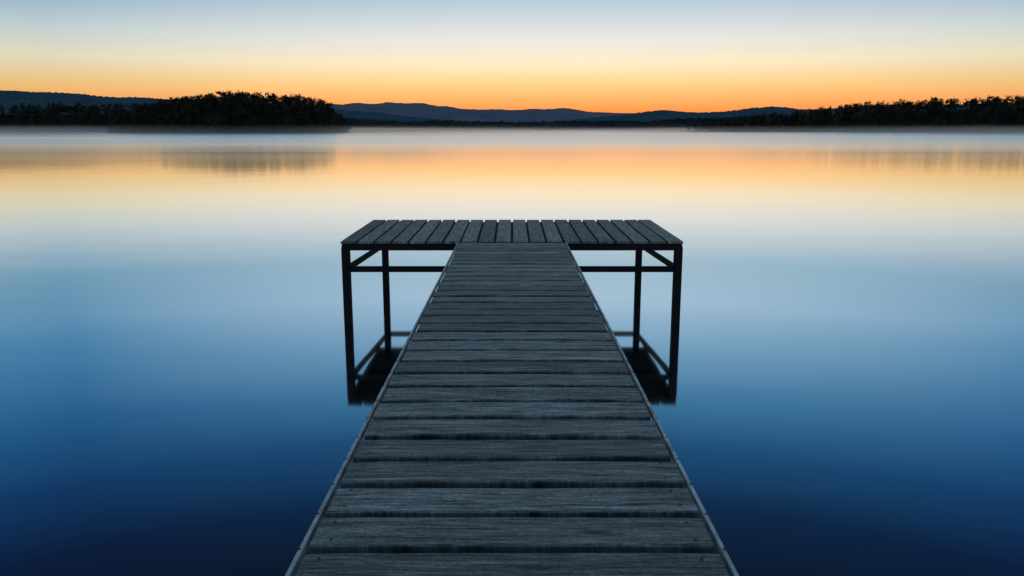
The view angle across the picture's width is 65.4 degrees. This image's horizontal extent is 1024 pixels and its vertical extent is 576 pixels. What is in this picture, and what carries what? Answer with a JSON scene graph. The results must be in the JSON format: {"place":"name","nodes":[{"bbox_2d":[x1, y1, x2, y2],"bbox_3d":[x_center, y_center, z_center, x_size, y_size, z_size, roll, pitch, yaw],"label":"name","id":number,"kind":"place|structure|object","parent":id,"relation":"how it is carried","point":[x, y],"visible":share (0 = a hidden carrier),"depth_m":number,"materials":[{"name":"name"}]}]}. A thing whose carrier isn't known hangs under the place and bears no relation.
{"place":"outdoors","nodes":[
{"label":"outdoors","id":0,"kind":"place"},
{"bbox_2d":[0,101,140,131],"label":"wooded shore trees","id":1,"kind":"object","parent":0,"point":[57,110],"visible":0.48,"depth_m":649.39,"materials":[{"name":"green plant"}]},
{"bbox_2d":[107,90,350,132],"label":"wooded point trees","id":2,"kind":"object","parent":0,"point":[185,105],"visible":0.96,"depth_m":473.91,"materials":[{"name":"green plant"}]},
{"bbox_2d":[0,90,463,121],"bbox_3d":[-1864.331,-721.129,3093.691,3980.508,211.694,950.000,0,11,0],"label":"hills","id":3,"kind":"structure","parent":0,"point":[8,99],"depth_m":2888.18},
{"bbox_2d":[315,102,697,122],"bbox_3d":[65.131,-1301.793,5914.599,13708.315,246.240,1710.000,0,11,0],"label":"hills","id":4,"kind":"structure","parent":0,"point":[425,110],"depth_m":5482.77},
{"bbox_2d":[0,130,1023,575],"bbox_3d":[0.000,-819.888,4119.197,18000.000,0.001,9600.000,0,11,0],"label":"lake water","id":5,"kind":"structure","parent":0,"point":[194,372],"depth_m":9.28,"materials":[{"name":"blue liquid"}]},
{"bbox_2d":[285,220,738,575],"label":"dock","id":6,"kind":"object","parent":5,"relation":"in","point":[513,429],"visible":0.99,"depth_m":3.22,"materials":[{"name":"grey wood"}]},
{"bbox_2d":[0,0,1023,112],"label":"sky","id":7,"kind":"structure","parent":0,"point":[612,56],"materials":[{"name":"orange"}]},
{"bbox_2d":[344,114,855,129],"bbox_3d":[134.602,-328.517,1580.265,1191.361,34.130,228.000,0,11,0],"label":"shore treeline","id":8,"kind":"object","parent":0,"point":[445,124],"visible":0.56,"depth_m":1503.19,"materials":[{"name":"black plant"}]},
{"bbox_2d":[562,104,1012,122],"bbox_3d":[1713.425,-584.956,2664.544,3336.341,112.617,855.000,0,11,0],"label":"hills","id":9,"kind":"structure","parent":0,"point":[656,115],"depth_m":2490.04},
{"bbox_2d":[686,95,1023,131],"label":"wooded bank trees","id":10,"kind":"object","parent":0,"point":[765,120],"visible":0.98,"depth_m":615.80,"materials":[{"name":"green plant"}]}
]}

